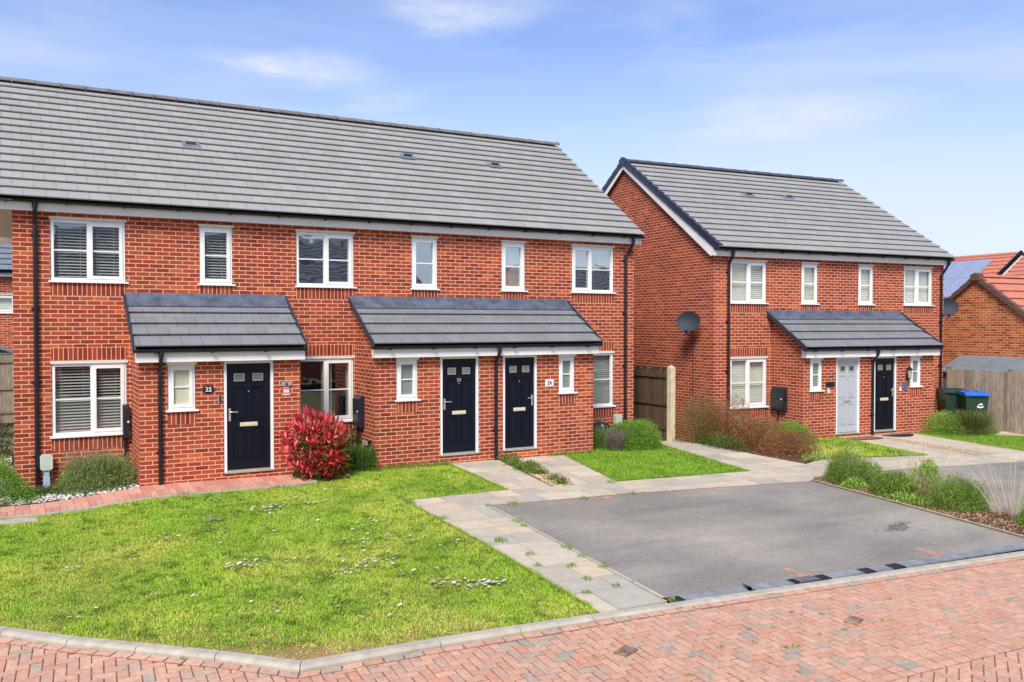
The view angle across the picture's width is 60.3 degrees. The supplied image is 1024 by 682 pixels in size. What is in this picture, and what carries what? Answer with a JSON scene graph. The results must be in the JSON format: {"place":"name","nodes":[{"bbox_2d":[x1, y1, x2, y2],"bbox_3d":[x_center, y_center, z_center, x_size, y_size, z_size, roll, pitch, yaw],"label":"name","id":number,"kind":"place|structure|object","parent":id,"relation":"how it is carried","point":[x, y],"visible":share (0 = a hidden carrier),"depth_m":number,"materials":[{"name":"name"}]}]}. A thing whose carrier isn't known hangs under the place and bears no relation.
{"place":"outdoors","nodes":[
{"label":"outdoors","id":0,"kind":"place"},
{"bbox_2d":[0,484,130,505],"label":"planting bed","id":1,"kind":"object","parent":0,"point":[56,496],"visible":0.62,"depth_m":14.23,"materials":[{"name":"soil"}]},
{"bbox_2d":[0,447,13,490],"bbox_3d":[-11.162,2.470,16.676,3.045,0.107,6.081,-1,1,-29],"label":"shrub","id":2,"kind":"object","parent":1,"relation":"on","point":[10,460],"visible":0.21,"depth_m":18.22,"materials":[{"name":"green plant"}]},
{"bbox_2d":[0,402,13,458],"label":"shrub","id":3,"kind":"object","parent":2,"relation":"on","point":[7,442],"visible":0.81,"depth_m":18.68,"materials":[{"name":"green plant"}]},
{"bbox_2d":[0,459,41,506],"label":"hebe","id":4,"kind":"object","parent":1,"relation":"on","point":[14,481],"visible":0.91,"depth_m":13.99,"materials":[{"name":"green plant"}]},
{"bbox_2d":[11,485,67,497],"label":"creeper","id":5,"kind":"object","parent":1,"relation":"on","point":[43,490],"visible":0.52,"depth_m":14.52,"materials":[{"name":"green plant"}]},
{"bbox_2d":[40,454,52,486],"bbox_3d":[-7.887,2.240,14.939,0.190,0.629,0.100,-1,1,-29],"label":"marker post","id":6,"kind":"object","parent":1,"relation":"on","point":[46,463],"visible":0.78,"depth_m":14.91,"materials":[{"name":"white plastic"}]},
{"bbox_2d":[0,480,139,505],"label":"white stones","id":7,"kind":"object","parent":1,"relation":"on","point":[46,497],"visible":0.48,"depth_m":14.27,"materials":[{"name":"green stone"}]},
{"bbox_2d":[48,434,137,496],"bbox_3d":[-6.963,2.039,14.858,1.517,0.944,1.026,-1,1,-29],"label":"lavender","id":8,"kind":"object","parent":1,"relation":"on","point":[93,474],"visible":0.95,"depth_m":14.64,"materials":[{"name":"green plant"}]},
{"bbox_2d":[7,492,124,516],"bbox_3d":[-7.755,2.523,13.290,9.540,0.121,1.010,-1,1,-29],"label":"block path bed","id":9,"kind":"object","parent":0,"point":[67,507],"visible":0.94,"depth_m":13.66,"materials":[{"name":"grey gravel"}]},
{"bbox_2d":[0,474,311,516],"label":"block path","id":10,"kind":"structure","parent":9,"relation":"on","point":[156,490],"depth_m":14.37,"materials":[{"name":"red brick"}]},
{"bbox_2d":[0,463,598,660],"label":"lawn","id":11,"kind":"structure","parent":0,"point":[319,649],"depth_m":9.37,"materials":[{"name":"green plant"}]},
{"bbox_2d":[0,517,37,524],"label":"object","id":12,"kind":"object","parent":11,"relation":"on","point":[19,520],"visible":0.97,"depth_m":12.73,"materials":[{"name":"stone"}]},
{"bbox_2d":[0,476,316,518],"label":"path edging","id":13,"kind":"object","parent":11,"relation":"on","point":[140,499],"visible":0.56,"depth_m":13.96,"materials":[{"name":"concrete"}]},
{"bbox_2d":[15,469,503,647],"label":"lawn weeds","id":14,"kind":"object","parent":11,"relation":"on","point":[261,560],"visible":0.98,"depth_m":11.00,"materials":[{"name":"green plant"}]},
{"bbox_2d":[59,466,509,630],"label":"daisies","id":15,"kind":"object","parent":11,"relation":"on","point":[243,562],"visible":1,"depth_m":10.60,"materials":[{"name":"white plant"}]},
{"bbox_2d":[275,404,352,481],"bbox_3d":[-3.533,1.794,15.747,1.515,1.425,1.143,-1,1,-29],"label":"photinia","id":16,"kind":"object","parent":11,"relation":"on","point":[324,439],"visible":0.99,"depth_m":15.56,"materials":[{"name":"red plant"}]},
{"bbox_2d":[349,443,379,471],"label":"lavender","id":17,"kind":"object","parent":11,"relation":"on","point":[362,459],"visible":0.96,"depth_m":16.55,"materials":[{"name":"green plant"}]},
{"bbox_2d":[450,460,549,489],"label":"front path","id":18,"kind":"structure","parent":0,"point":[501,473],"depth_m":16.53,"materials":[{"name":"grey concrete"}]},
{"bbox_2d":[0,556,1023,681],"bbox_3d":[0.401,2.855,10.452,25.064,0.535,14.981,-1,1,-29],"label":"road","id":19,"kind":"structure","parent":0,"point":[959,622],"depth_m":8.34,"materials":[{"name":"red brick"}]},
{"bbox_2d":[613,645,637,657],"bbox_3d":[1.064,2.900,8.250,0.136,0.026,0.210,5,8,40],"label":"stopcock cover","id":20,"kind":"object","parent":19,"relation":"on","point":[625,651],"visible":1,"depth_m":8.23,"materials":[{"name":"brown metal"}]},
{"bbox_2d":[0,423,1023,603],"bbox_3d":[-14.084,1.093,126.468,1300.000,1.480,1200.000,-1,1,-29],"label":"ground","id":21,"kind":"structure","parent":0,"point":[11,427],"depth_m":19.70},
{"bbox_2d":[0,244,12,348],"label":"brick house","id":22,"kind":"structure","parent":21,"relation":"on","point":[6,309],"depth_m":28.27,"materials":[{"name":"red brick"}]},
{"bbox_2d":[0,293,12,313],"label":"window","id":23,"kind":"structure","parent":22,"relation":"in","point":[6,300],"depth_m":28.31,"materials":[{"name":"white plastic"}]},
{"bbox_2d":[0,353,13,422],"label":"plank fence","id":24,"kind":"object","parent":21,"relation":"on","point":[7,390],"visible":0.2,"depth_m":22.98,"materials":[{"name":"brown wood"}]},
{"bbox_2d":[0,76,645,488],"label":"brick terrace","id":25,"kind":"structure","parent":21,"relation":"on","point":[438,294],"depth_m":17.36,"materials":[{"name":"red brick"}]},
{"bbox_2d":[48,216,128,283],"bbox_3d":[-7.370,-1.572,15.353,1.260,1.127,0.190,-1,1,-29],"label":"window","id":26,"kind":"structure","parent":25,"relation":"in","point":[90,223],"depth_m":15.34,"materials":[{"name":"white plastic"}]},
{"bbox_2d":[50,360,129,438],"bbox_3d":[-7.368,1.000,15.404,1.265,1.322,0.190,-1,1,-29],"label":"window","id":27,"kind":"structure","parent":25,"relation":"in","point":[94,431],"depth_m":15.40,"materials":[{"name":"white plastic"}]},
{"bbox_2d":[122,404,128,459],"bbox_3d":[-6.825,1.648,15.589,0.100,1.050,0.135,-1,1,-29],"label":"meter box","id":28,"kind":"object","parent":25,"relation":"attached to","point":[125,419],"visible":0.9,"depth_m":15.55,"materials":[{"name":"black plastic"}]},
{"bbox_2d":[166,362,198,411],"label":"window","id":29,"kind":"structure","parent":25,"relation":"in","point":[180,375],"depth_m":15.07,"materials":[{"name":"white plastic"}]},
{"bbox_2d":[198,224,235,285],"bbox_3d":[-5.510,-1.593,16.406,0.675,1.127,0.190,-1,1,-29],"label":"window","id":30,"kind":"structure","parent":25,"relation":"in","point":[203,228],"depth_m":16.41,"materials":[{"name":"white plastic"}]},
{"bbox_2d":[223,360,274,473],"bbox_3d":[-4.666,1.327,15.631,0.867,1.980,0.130,-1,1,-29],"label":"door","id":31,"kind":"structure","parent":25,"relation":"in","point":[248,385],"depth_m":15.64,"materials":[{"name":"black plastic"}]},
{"bbox_2d":[295,229,356,287],"bbox_3d":[-3.681,-1.612,17.408,1.245,1.127,0.135,-1,1,-29],"label":"window","id":32,"kind":"structure","parent":25,"relation":"in","point":[326,235],"depth_m":17.42,"materials":[{"name":"white plastic"}]},
{"bbox_2d":[300,356,354,423],"bbox_3d":[-3.718,0.958,17.502,1.245,1.324,0.248,-1,1,-29],"label":"window","id":33,"kind":"structure","parent":25,"relation":"in","point":[326,389],"depth_m":17.61,"materials":[{"name":"white plastic"}]},
{"bbox_2d":[353,395,364,444],"bbox_3d":[-3.031,1.628,17.377,0.135,1.120,0.360,-1,1,-29],"label":"meter box","id":34,"kind":"object","parent":25,"relation":"attached to","point":[358,411],"visible":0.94,"depth_m":17.24,"materials":[{"name":"black plastic"}]},
{"bbox_2d":[395,357,420,401],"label":"window","id":35,"kind":"structure","parent":25,"relation":"in","point":[406,367],"depth_m":17.11,"materials":[{"name":"white plastic"}]},
{"bbox_2d":[410,235,440,289],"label":"window","id":36,"kind":"structure","parent":25,"relation":"in","point":[415,238],"depth_m":18.45,"materials":[{"name":"white plastic"}]},
{"bbox_2d":[440,356,478,455],"bbox_3d":[-1.061,1.288,17.671,0.852,1.980,0.130,-1,1,-29],"label":"door","id":37,"kind":"structure","parent":25,"relation":"in","point":[458,374],"depth_m":17.68,"materials":[{"name":"black plastic"}]},
{"bbox_2d":[501,240,527,291],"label":"window","id":38,"kind":"structure","parent":25,"relation":"in","point":[512,251],"depth_m":19.59,"materials":[{"name":"white plastic"}]},
{"bbox_2d":[503,355,537,450],"bbox_3d":[0.156,1.274,18.359,0.817,1.980,0.130,-1,1,-29],"label":"door","id":39,"kind":"structure","parent":25,"relation":"in","point":[519,372],"depth_m":18.37,"materials":[{"name":"black plastic"}]},
{"bbox_2d":[558,354,577,393],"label":"window","id":40,"kind":"structure","parent":25,"relation":"in","point":[566,361],"depth_m":18.93,"materials":[{"name":"white plastic"}]},
{"bbox_2d":[571,244,615,293],"bbox_3d":[1.872,-1.675,20.579,1.255,1.129,0.186,-1,1,-29],"label":"window","id":41,"kind":"structure","parent":25,"relation":"in","point":[583,255],"depth_m":20.57,"materials":[{"name":"white plastic"}]},
{"bbox_2d":[593,351,615,407],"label":"window","id":42,"kind":"structure","parent":25,"relation":"in","point":[602,361],"depth_m":20.86,"materials":[{"name":"white plastic"}]},
{"bbox_2d":[0,551,1023,674],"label":"kerb","id":43,"kind":"structure","parent":21,"relation":"on","point":[260,661],"depth_m":8.40,"materials":[{"name":"concrete"}]},
{"bbox_2d":[633,365,666,439],"bbox_3d":[1.467,1.434,25.320,0.080,1.760,9.360,-1,1,-29],"label":"panel fence","id":44,"kind":"object","parent":21,"relation":"on","point":[649,393],"visible":0.12,"depth_m":21.81,"materials":[{"name":"brown wood"}]},
{"bbox_2d":[667,365,674,441],"bbox_3d":[3.824,1.579,21.198,0.140,2.010,0.140,-1,1,-29],"label":"fence post","id":45,"kind":"object","parent":21,"relation":"on","point":[670,401],"visible":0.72,"depth_m":21.14,"materials":[{"name":"concrete"}]},
{"bbox_2d":[602,157,956,438],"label":"brick terrace","id":46,"kind":"structure","parent":21,"relation":"on","point":[803,289],"depth_m":23.48,"materials":[{"name":"red brick"}]},
{"bbox_2d":[676,311,699,335],"bbox_3d":[4.553,-0.438,22.483,0.587,0.636,0.568,0,1,-24],"label":"satellite dish","id":47,"kind":"object","parent":46,"relation":"attached to","point":[687,321],"visible":1,"depth_m":22.48,"materials":[{"name":"grey metal"}]},
{"bbox_2d":[730,259,768,303],"bbox_3d":[6.033,-1.513,22.561,1.245,1.129,0.186,-1,1,-26],"label":"window","id":48,"kind":"structure","parent":46,"relation":"in","point":[748,277],"depth_m":22.59,"materials":[{"name":"white plastic"}]},
{"bbox_2d":[730,356,768,408],"bbox_3d":[6.051,1.059,22.619,1.265,1.324,0.186,-1,1,-26],"label":"window","id":49,"kind":"structure","parent":46,"relation":"in","point":[747,374],"depth_m":22.65,"materials":[{"name":"white plastic"}]},
{"bbox_2d":[771,386,786,422],"bbox_3d":[6.831,1.752,22.579,0.135,1.170,0.460,-1,1,-26],"label":"meter box","id":50,"kind":"object","parent":46,"relation":"attached to","point":[778,398],"visible":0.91,"depth_m":22.50,"materials":[{"name":"black plastic"}]},
{"bbox_2d":[772,391,782,409],"bbox_3d":[6.781,1.508,22.550,0.005,0.460,0.400,-1,1,-26],"label":"door","id":51,"kind":"structure","parent":50,"relation":"in","point":[777,403],"depth_m":22.53,"materials":[{"name":"black plastic"}]},
{"bbox_2d":[801,262,819,304],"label":"window","id":52,"kind":"structure","parent":46,"relation":"in","point":[809,269],"depth_m":23.52,"materials":[{"name":"white plastic"}]},
{"bbox_2d":[809,358,824,391],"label":"window","id":53,"kind":"structure","parent":46,"relation":"in","point":[815,363],"depth_m":22.11,"materials":[{"name":"white plastic"}]},
{"bbox_2d":[836,357,859,434],"bbox_3d":[8.582,1.392,22.585,0.822,1.980,0.130,-1,1,-26],"label":"door","id":54,"kind":"structure","parent":46,"relation":"in","point":[847,368],"depth_m":22.60,"materials":[{"name":"white plastic"}]},
{"bbox_2d":[858,264,875,304],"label":"window","id":55,"kind":"structure","parent":46,"relation":"in","point":[865,284],"depth_m":24.41,"materials":[{"name":"white plastic"}]},
{"bbox_2d":[874,356,896,431],"bbox_3d":[9.780,1.381,23.162,0.822,1.980,0.130,-1,1,-26],"label":"door","id":56,"kind":"structure","parent":46,"relation":"in","point":[884,366],"depth_m":23.18,"materials":[{"name":"black plastic"}]},
{"bbox_2d":[910,355,923,387],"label":"window","id":57,"kind":"structure","parent":46,"relation":"in","point":[915,360],"depth_m":23.66,"materials":[{"name":"white plastic"}]},
{"bbox_2d":[903,266,934,305],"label":"window","id":58,"kind":"structure","parent":46,"relation":"in","point":[917,280],"depth_m":25.27,"materials":[{"name":"white plastic"}]},
{"bbox_2d":[943,298,958,319],"bbox_3d":[12.636,-0.930,25.723,0.568,0.636,0.587,-1,1,-25],"label":"satellite dish","id":59,"kind":"object","parent":46,"relation":"attached to","point":[950,307],"visible":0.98,"depth_m":25.66,"materials":[{"name":"grey metal"}]},
{"bbox_2d":[943,273,1023,365],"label":"brick garage","id":60,"kind":"structure","parent":21,"relation":"on","point":[987,319],"depth_m":26.69,"materials":[{"name":"brick"}]},
{"bbox_2d":[943,250,1023,298],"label":"brick house","id":61,"kind":"structure","parent":21,"relation":"on","point":[960,270],"depth_m":49.10,"materials":[{"name":"orange tile"}]},
{"bbox_2d":[946,366,1023,433],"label":"plank fence","id":62,"kind":"object","parent":21,"relation":"on","point":[1004,390],"visible":0.56,"depth_m":24.36,"materials":[{"name":"brown wood"}]},
{"bbox_2d":[1005,256,1023,275],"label":"brick house","id":63,"kind":"structure","parent":21,"relation":"on","point":[1017,268],"depth_m":47.09,"materials":[{"name":"red brick"}]},
{"bbox_2d":[0,0,1023,255],"label":"sky","id":64,"kind":"structure","parent":0,"point":[917,106],"materials":[{"name":"blue"}]},
{"bbox_2d":[499,459,574,485],"bbox_3d":[0.344,2.500,16.856,0.478,0.084,2.829,-1,1,-25],"label":"planting bed","id":65,"kind":"object","parent":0,"point":[528,473],"visible":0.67,"depth_m":16.63,"materials":[{"name":"soil"}]},
{"bbox_2d":[494,453,571,483],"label":"gap weeds","id":66,"kind":"object","parent":65,"relation":"on","point":[527,465],"visible":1,"depth_m":17.00,"materials":[{"name":"green plant"}]},
{"bbox_2d":[410,500,666,612],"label":"footpath","id":67,"kind":"structure","parent":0,"point":[488,524],"depth_m":11.11,"materials":[{"name":"grey concrete"}]},
{"bbox_2d":[404,463,677,602],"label":"path weeds","id":68,"kind":"object","parent":67,"relation":"on","point":[497,539],"visible":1,"depth_m":11.63,"materials":[{"name":"green plant"}]},
{"bbox_2d":[518,455,615,484],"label":"front path","id":69,"kind":"structure","parent":0,"point":[574,471],"depth_m":17.14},
{"bbox_2d":[563,440,747,480],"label":"lawn","id":70,"kind":"structure","parent":0,"point":[653,465],"depth_m":17.88,"materials":[{"name":"green plant"}]},
{"bbox_2d":[382,439,630,468],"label":"wall weeds","id":71,"kind":"object","parent":70,"relation":"on","point":[551,454],"depth_m":17.32,"materials":[{"name":"green plant"}]},
{"bbox_2d":[593,425,606,448],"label":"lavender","id":72,"kind":"object","parent":70,"relation":"on","point":[597,439],"visible":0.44,"depth_m":19.62,"materials":[{"name":"green plant"}]},
{"bbox_2d":[602,427,630,451],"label":"lavender","id":73,"kind":"object","parent":70,"relation":"on","point":[614,445],"visible":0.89,"depth_m":19.37,"materials":[{"name":"grey plant"}]},
{"bbox_2d":[600,418,663,451],"bbox_3d":[2.691,2.077,19.969,1.731,0.761,1.202,-1,1,-29],"label":"hebe","id":74,"kind":"object","parent":70,"relation":"on","point":[649,431],"visible":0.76,"depth_m":19.74,"materials":[{"name":"green plant"}]},
{"bbox_2d":[413,452,1023,504],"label":"footpath","id":75,"kind":"structure","parent":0,"point":[801,473],"depth_m":16.22,"materials":[{"name":"grey concrete"}]},
{"bbox_2d":[639,438,804,470],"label":"side path","id":76,"kind":"structure","parent":0,"point":[750,462],"depth_m":19.00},
{"bbox_2d":[685,437,814,463],"bbox_3d":[6.337,2.476,20.632,3.100,0.092,3.650,-1,1,-29],"label":"planting bed","id":77,"kind":"object","parent":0,"point":[755,452],"visible":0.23,"depth_m":19.47,"materials":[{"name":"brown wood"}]},
{"bbox_2d":[673,388,733,443],"bbox_3d":[4.615,1.777,21.242,1.582,1.353,1.343,0,1,15],"label":"brown shrub","id":78,"kind":"object","parent":77,"relation":"on","point":[699,426],"visible":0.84,"depth_m":21.14,"materials":[{"name":"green plant"}]},
{"bbox_2d":[691,430,753,453],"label":"shrub","id":79,"kind":"object","parent":77,"relation":"on","point":[716,442],"visible":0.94,"depth_m":20.26,"materials":[{"name":"green plant"}]},
{"bbox_2d":[707,387,758,445],"bbox_3d":[5.377,1.769,21.247,1.509,1.388,1.726,-1,1,-29],"label":"brown shrub","id":80,"kind":"object","parent":77,"relation":"on","point":[731,423],"visible":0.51,"depth_m":21.14,"materials":[{"name":"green plant"}]},
{"bbox_2d":[726,411,789,451],"bbox_3d":[5.744,2.050,20.372,1.561,0.916,1.549,0,1,18],"label":"brown shrub","id":81,"kind":"object","parent":77,"relation":"on","point":[754,437],"visible":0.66,"depth_m":20.20,"materials":[{"name":"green plant"}]},
{"bbox_2d":[756,426,823,458],"bbox_3d":[6.202,2.169,19.560,1.545,0.765,1.288,-1,1,-29],"label":"brown shrub","id":82,"kind":"object","parent":77,"relation":"on","point":[782,441],"visible":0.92,"depth_m":19.41,"materials":[{"name":"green plant"}]},
{"bbox_2d":[764,420,819,442],"bbox_3d":[6.736,2.194,21.465,1.659,0.584,1.309,-1,1,-29],"label":"hebe","id":83,"kind":"object","parent":77,"relation":"on","point":[792,425],"visible":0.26,"depth_m":21.38,"materials":[{"name":"green plant"}]},
{"bbox_2d":[491,481,1023,600],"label":"tarmac parking bay","id":84,"kind":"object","parent":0,"point":[665,544],"visible":0.99,"depth_m":12.68,"materials":[{"name":"grey asphalt"}]},
{"bbox_2d":[488,505,664,597],"bbox_3d":[0.645,2.728,11.813,0.056,0.189,4.741,-1,1,-25],"label":"path edging","id":85,"kind":"object","parent":84,"relation":"on","point":[622,575],"visible":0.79,"depth_m":11.11,"materials":[{"name":"concrete"}]},
{"bbox_2d":[663,543,1023,601],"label":"drain channel","id":86,"kind":"object","parent":84,"relation":"on","point":[878,568],"visible":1,"depth_m":10.79,"materials":[{"name":"grey concrete"}]},
{"bbox_2d":[811,479,1023,537],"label":"bed edging","id":87,"kind":"object","parent":84,"relation":"on","point":[974,523],"visible":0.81,"depth_m":14.27,"materials":[{"name":"concrete"}]},
{"bbox_2d":[842,433,1023,454],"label":"front path","id":88,"kind":"structure","parent":0,"point":[951,443],"depth_m":21.45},
{"bbox_2d":[864,462,1023,515],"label":"tarmac driveway","id":89,"kind":"structure","parent":0,"point":[967,471],"depth_m":17.48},
{"bbox_2d":[914,424,1023,450],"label":"lawn","id":90,"kind":"structure","parent":0,"point":[987,441],"depth_m":22.50,"materials":[{"name":"green plant"}]},
{"bbox_2d":[0,424,1023,608],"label":"edge grass","id":91,"kind":"structure","parent":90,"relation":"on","point":[500,553],"depth_m":14.97,"materials":[{"name":"green plant"}]},
{"bbox_2d":[919,409,966,435],"bbox_3d":[11.512,2.159,23.793,1.422,0.684,1.539,-1,1,-29],"label":"hebe","id":92,"kind":"object","parent":90,"relation":"on","point":[939,418],"visible":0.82,"depth_m":23.52,"materials":[{"name":"green plant"}]},
{"bbox_2d":[936,388,965,424],"bbox_3d":[12.554,1.893,25.163,0.620,1.100,0.841,0,1,9],"label":"wheelie bin","id":93,"kind":"object","parent":90,"relation":"on","point":[948,398],"visible":0.53,"depth_m":24.88,"materials":[{"name":"green plastic"}]},
{"bbox_2d":[943,408,997,436],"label":"lavender","id":94,"kind":"object","parent":90,"relation":"on","point":[974,422],"visible":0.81,"depth_m":23.41,"materials":[{"name":"green plant"}]},
{"bbox_2d":[957,390,989,415],"bbox_3d":[12.761,1.929,24.431,0.620,1.100,0.841,0,1,9],"label":"wheelie bin","id":95,"kind":"object","parent":90,"relation":"on","point":[973,400],"visible":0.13,"depth_m":24.11,"materials":[{"name":"green plastic"}]},
{"bbox_2d":[943,355,1023,387],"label":"garden shed","id":96,"kind":"structure","parent":90,"relation":"on","point":[991,363],"depth_m":25.84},
{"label":"planting bed","id":97,"kind":"structure","parent":0,"visible":0},
{"bbox_2d":[823,448,881,485],"bbox_3d":[6.341,2.336,16.547,1.185,0.685,1.104,-1,1,-29],"label":"rosemary shrub","id":98,"kind":"object","parent":97,"relation":"on","point":[851,472],"visible":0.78,"depth_m":16.39,"materials":[{"name":"green plant"}]},
{"bbox_2d":[840,477,867,489],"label":"leafy weed","id":99,"kind":"object","parent":97,"relation":"on","point":[855,482],"visible":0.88,"depth_m":15.97,"materials":[{"name":"green plant"}]},
{"bbox_2d":[866,468,914,497],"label":"rosemary shrub","id":100,"kind":"object","parent":97,"relation":"on","point":[885,483],"visible":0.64,"depth_m":15.43,"materials":[{"name":"green plant"}]},
{"bbox_2d":[884,492,937,507],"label":"leafy weed","id":101,"kind":"object","parent":97,"relation":"on","point":[905,498],"visible":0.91,"depth_m":14.81,"materials":[{"name":"green plant"}]},
{"bbox_2d":[813,475,1023,535],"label":"bark chips","id":102,"kind":"object","parent":97,"relation":"on","point":[989,517],"visible":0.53,"depth_m":13.96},
{"bbox_2d":[890,457,950,502],"bbox_3d":[7.104,2.348,15.158,1.082,0.810,1.129,0,1,-5],"label":"bed shrub","id":103,"kind":"object","parent":97,"relation":"on","point":[921,489],"visible":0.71,"depth_m":15.16,"materials":[{"name":"green plant"}]},
{"bbox_2d":[885,440,967,494],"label":"dry stalks","id":104,"kind":"object","parent":97,"relation":"on","point":[925,450],"visible":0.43,"depth_m":15.54,"materials":[{"name":"green plant"}]},
{"bbox_2d":[921,471,994,512],"bbox_3d":[7.348,2.466,14.517,1.124,0.640,1.016,-1,1,-29],"label":"rosemary shrub","id":105,"kind":"object","parent":97,"relation":"on","point":[955,498],"visible":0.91,"depth_m":14.41,"materials":[{"name":"green plant"}]},
{"bbox_2d":[960,450,1023,516],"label":"dry stalks","id":106,"kind":"object","parent":97,"relation":"on","point":[1012,508],"visible":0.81,"depth_m":14.13,"materials":[{"name":"beige plant"}]},
{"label":"lawn","id":107,"kind":"structure","parent":0,"visible":0},
{"bbox_2d":[798,436,923,458],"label":"grass","id":108,"kind":"structure","parent":107,"relation":"on","point":[829,444],"depth_m":20.59,"materials":[{"name":"green plant"}]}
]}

